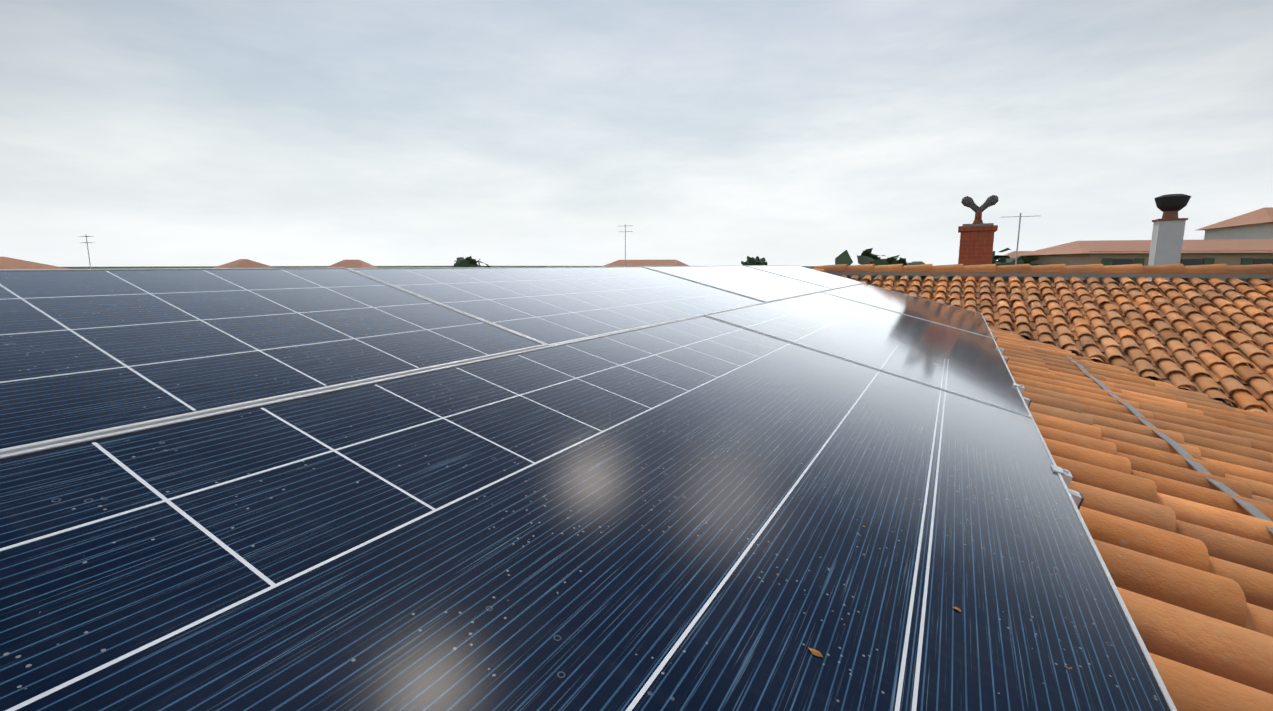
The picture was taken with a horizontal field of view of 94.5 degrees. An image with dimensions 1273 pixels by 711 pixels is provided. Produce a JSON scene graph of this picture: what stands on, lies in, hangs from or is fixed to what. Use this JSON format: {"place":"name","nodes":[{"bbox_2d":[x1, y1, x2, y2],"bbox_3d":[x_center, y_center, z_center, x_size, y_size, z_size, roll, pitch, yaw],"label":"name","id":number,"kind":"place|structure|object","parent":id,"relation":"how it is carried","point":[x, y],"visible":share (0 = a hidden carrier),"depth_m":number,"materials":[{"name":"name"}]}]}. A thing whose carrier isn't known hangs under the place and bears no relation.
{"place":"outdoors","nodes":[
{"label":"outdoors","id":0,"kind":"place"},
{"bbox_2d":[0,257,68,268],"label":"house roof","id":1,"kind":"structure","parent":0,"point":[8,263],"depth_m":39.06,"materials":[{"name":"orange tile"}]},
{"bbox_2d":[78,234,93,268],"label":"tv antenna","id":2,"kind":"object","parent":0,"point":[87,246],"depth_m":43.38,"materials":[{"name":"silver metal"}]},
{"bbox_2d":[213,259,274,267],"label":"house roof","id":3,"kind":"structure","parent":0,"point":[243,263],"depth_m":77.04,"materials":[{"name":"orange tile"}]},
{"bbox_2d":[326,260,377,267],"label":"house roof","id":4,"kind":"structure","parent":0,"point":[352,264],"depth_m":61.57,"materials":[{"name":"orange tile"}]},
{"bbox_2d":[64,266,948,280],"bbox_3d":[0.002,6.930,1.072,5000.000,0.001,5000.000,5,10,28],"label":"ground","id":5,"kind":"structure","parent":0,"point":[155,267],"depth_m":1365.45,"materials":[{"name":"green plant"}]},
{"bbox_2d":[452,256,490,266],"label":"tree","id":6,"kind":"object","parent":5,"relation":"on","point":[465,262],"depth_m":56.05,"materials":[{"name":"green plant"}]},
{"bbox_2d":[741,256,766,265],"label":"tree","id":7,"kind":"object","parent":5,"relation":"on","point":[754,261],"depth_m":86.39,"materials":[{"name":"green plant"}]},
{"bbox_2d":[835,248,909,279],"bbox_3d":[12.371,-1.798,31.675,6.190,7.886,6.238,5,10,28],"label":"tree","id":8,"kind":"object","parent":5,"relation":"on","point":[865,257],"depth_m":30.80,"materials":[{"name":"green plant"}]},
{"bbox_2d":[882,255,929,279],"bbox_3d":[14.200,-1.862,33.203,4.803,7.546,5.107,5,10,28],"label":"tree","id":9,"kind":"object","parent":5,"relation":"on","point":[889,260],"depth_m":31.94,"materials":[{"name":"green plant"}]},
{"bbox_2d":[948,248,1052,279],"bbox_3d":[23.271,-2.894,38.206,6.191,8.055,6.430,5,10,28],"label":"tree","id":10,"kind":"object","parent":5,"relation":"on","point":[1005,260],"depth_m":37.01,"materials":[{"name":"green plant"}]},
{"bbox_2d":[625,224,632,266],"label":"tv antenna","id":11,"kind":"object","parent":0,"point":[625,243],"depth_m":47.13,"materials":[{"name":"silver metal"}]},
{"bbox_2d":[0,0,1272,266],"label":"sky","id":12,"kind":"structure","parent":0,"point":[160,132],"materials":[{"name":"white"}]},
{"bbox_2d":[601,260,688,266],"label":"house roof","id":13,"kind":"structure","parent":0,"point":[629,263],"depth_m":53.31,"materials":[{"name":"orange tile"}]},
{"bbox_2d":[998,251,1031,259],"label":"house roof","id":14,"kind":"structure","parent":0,"point":[1011,254],"depth_m":64.76,"materials":[{"name":"tile"}]},
{"bbox_2d":[1014,213,1029,264],"bbox_3d":[16.121,-4.476,24.910,1.400,3.050,0.060,5,10,28],"label":"tv antenna","id":15,"kind":"object","parent":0,"point":[1020,216],"depth_m":24.80,"materials":[{"name":"silver metal"}]},
{"bbox_2d":[1024,250,1272,283],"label":"house walls","id":16,"kind":"structure","parent":0,"point":[1230,259],"depth_m":30.50,"materials":[{"name":"beige paint"}]},
{"bbox_2d":[1015,239,1272,255],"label":"house roof","id":17,"kind":"structure","parent":16,"relation":"on","point":[1190,246],"depth_m":31.92,"materials":[{"name":"orange tile"}]},
{"bbox_2d":[1099,258,1252,283],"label":"window shutters","id":18,"kind":"object","parent":16,"relation":"on","point":[1206,261],"depth_m":29.72,"materials":[{"name":"grey"}]},
{"bbox_2d":[1110,259,1272,280],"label":"house windows","id":19,"kind":"structure","parent":16,"relation":"in","point":[1186,262],"depth_m":29.87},
{"bbox_2d":[1204,223,1272,239],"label":"house walls","id":20,"kind":"structure","parent":0,"point":[1261,231],"depth_m":39.59,"materials":[{"name":"white paint"}]},
{"bbox_2d":[1197,207,1272,229],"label":"house roof","id":21,"kind":"structure","parent":20,"relation":"on","point":[1264,215],"depth_m":39.48,"materials":[{"name":"orange tile"}]},
{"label":"house walls","id":22,"kind":"object","parent":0,"visible":0},
{"bbox_2d":[958,225,997,280],"bbox_3d":[5.923,-0.923,10.421,0.580,2.660,0.580,5,10,28],"label":"chimney","id":23,"kind":"object","parent":22,"relation":"on","point":[976,246],"depth_m":10.05,"materials":[{"name":"red brick"}]},
{"bbox_2d":[962,223,993,225],"bbox_3d":[5.923,-2.257,10.215,0.460,0.040,0.460,5,10,28],"label":"chimney cap","id":24,"kind":"object","parent":23,"relation":"on","point":[983,224],"depth_m":10.00,"materials":[{"name":"grey concrete"}]},
{"bbox_2d":[972,209,982,223],"bbox_3d":[5.923,-2.405,10.192,0.175,0.260,0.180,5,10,28],"label":"chimney pot","id":25,"kind":"object","parent":24,"relation":"on","point":[978,217],"depth_m":10.15,"materials":[{"name":"brown ceramic"}]},
{"bbox_2d":[961,195,997,211],"bbox_3d":[5.923,-2.610,10.160,0.560,0.305,0.170,5,10,28],"label":"chimney cowl","id":26,"kind":"object","parent":25,"relation":"on","point":[969,202],"depth_m":10.13,"materials":[{"name":"grey metal"}]},
{"bbox_2d":[887,284,1237,356],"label":"roof deck","id":27,"kind":"structure","parent":22,"relation":"on","point":[1020,306],"depth_m":6.88,"materials":[{"name":"brown"}]},
{"bbox_2d":[841,276,1272,710],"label":"roof tiles","id":28,"kind":"object","parent":27,"relation":"on","point":[1184,547],"depth_m":1.61,"materials":[{"name":"ceramic"}]},
{"bbox_2d":[982,316,1072,487],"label":"panel clamps","id":29,"kind":"object","parent":28,"relation":"on","point":[1067,476],"depth_m":1.35,"materials":[{"name":"silver metal"}]},
{"bbox_2d":[986,322,1081,507],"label":"solar mounting rails","id":30,"kind":"object","parent":28,"relation":"on","point":[1076,496],"depth_m":1.34,"materials":[{"name":"silver metal"}]},
{"bbox_2d":[0,267,546,454],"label":"solar panel","id":31,"kind":"object","parent":30,"relation":"on","point":[85,353],"depth_m":1.03,"materials":[{"name":"blue glass"}]},
{"bbox_2d":[347,266,765,345],"bbox_3d":[-0.097,-0.253,2.424,0.764,0.035,1.880,20,17,25],"label":"solar panel","id":32,"kind":"object","parent":30,"relation":"on","point":[549,306],"depth_m":2.02,"materials":[{"name":"glass"}]},
{"bbox_2d":[0,315,1176,710],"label":"solar panel","id":33,"kind":"object","parent":30,"relation":"on","point":[700,513],"depth_m":0.67,"materials":[{"name":"blue glass"}]},
{"bbox_2d":[808,647,822,656],"bbox_3d":[0.180,0.299,0.592,0.014,0.004,0.009,1,9,7],"label":"leaf crumb","id":34,"kind":"object","parent":33,"relation":"on","point":[816,652],"depth_m":0.59,"materials":[{"name":"brown plant"}]},
{"bbox_2d":[642,266,831,301],"bbox_3d":[0.801,-0.509,4.066,0.764,0.035,1.880,20,17,25],"label":"solar panel","id":35,"kind":"object","parent":30,"relation":"on","point":[756,284],"depth_m":3.81,"materials":[{"name":"glass"}]},
{"bbox_2d":[745,265,864,288],"bbox_3d":[1.700,-0.764,5.710,0.764,0.035,1.880,20,17,25],"label":"solar panel","id":36,"kind":"object","parent":30,"relation":"on","point":[816,277],"depth_m":5.54,"materials":[{"name":"blue glass"}]},
{"bbox_2d":[704,292,1031,416],"bbox_3d":[1.281,-0.119,3.055,1.136,0.035,2.252,20,17,25],"label":"solar panel","id":37,"kind":"object","parent":30,"relation":"on","point":[971,365],"depth_m":2.59,"materials":[{"name":"glass"}]},
{"bbox_2d":[822,283,993,337],"bbox_3d":[2.356,-0.423,5.022,1.136,0.035,2.252,20,17,25],"label":"solar panel","id":38,"kind":"object","parent":30,"relation":"on","point":[937,312],"depth_m":4.73,"materials":[{"name":"glass"}]},
{"bbox_2d":[988,323,1083,509],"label":"rail end caps","id":39,"kind":"object","parent":30,"relation":"attached to","point":[1081,502],"depth_m":1.33,"materials":[{"name":"silver metal"}]},
{"bbox_2d":[837,275,1260,412],"bbox_3d":[3.731,0.020,5.118,0.560,1.346,7.354,-3,9,-16],"label":"valley gutter","id":40,"kind":"object","parent":28,"relation":"attached to","point":[1150,377],"depth_m":4.69,"materials":[{"name":"grey metal"}]},
{"bbox_2d":[1066,356,1272,533],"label":"roof valley flashing","id":41,"kind":"object","parent":28,"relation":"on","point":[1252,510],"depth_m":2.17,"materials":[{"name":"metal"}]},
{"bbox_2d":[842,275,1272,414],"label":"roof tiles","id":42,"kind":"object","parent":27,"relation":"on","point":[1214,340],"depth_m":5.64,"materials":[{"name":"ceramic"}]},
{"bbox_2d":[827,270,1272,278],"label":"ridge mortar","id":43,"kind":"object","parent":42,"relation":"on","point":[1151,275],"depth_m":7.06,"materials":[{"name":"grey concrete"}]},
{"bbox_2d":[814,264,1272,274],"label":"ridge caps","id":44,"kind":"object","parent":43,"relation":"on","point":[1168,268],"depth_m":7.07,"materials":[{"name":"ceramic"}]},
{"bbox_3d":[0.025,-0.404,3.644,0.200,0.070,10.870,5,10,28],"label":"ridge cap mortar","id":45,"kind":"object","parent":27,"relation":"on","visible":0},
{"bbox_2d":[814,268,826,272],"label":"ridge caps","id":46,"kind":"object","parent":45,"relation":"on","point":[820,269],"depth_m":8.21,"materials":[{"name":"ceramic"}]},
{"bbox_2d":[1146,220,1185,280],"bbox_3d":[8.306,-0.771,9.373,0.310,2.680,0.310,5,10,28],"label":"chimney","id":47,"kind":"object","parent":22,"relation":"on","point":[1166,243],"depth_m":9.10,"materials":[{"name":"white paint"}]},
{"bbox_2d":[1152,211,1187,221],"bbox_3d":[8.306,-2.179,9.155,0.350,0.170,0.350,5,10,28],"label":"chimney cap","id":48,"kind":"object","parent":47,"relation":"on","point":[1169,215],"depth_m":9.07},
{"bbox_2d":[1154,194,1190,211],"bbox_3d":[8.306,-2.367,9.126,0.430,0.250,0.430,5,10,28],"label":"chimney cowl","id":49,"kind":"object","parent":48,"relation":"on","point":[1173,202],"depth_m":9.01,"materials":[{"name":"black metal"}]}
]}

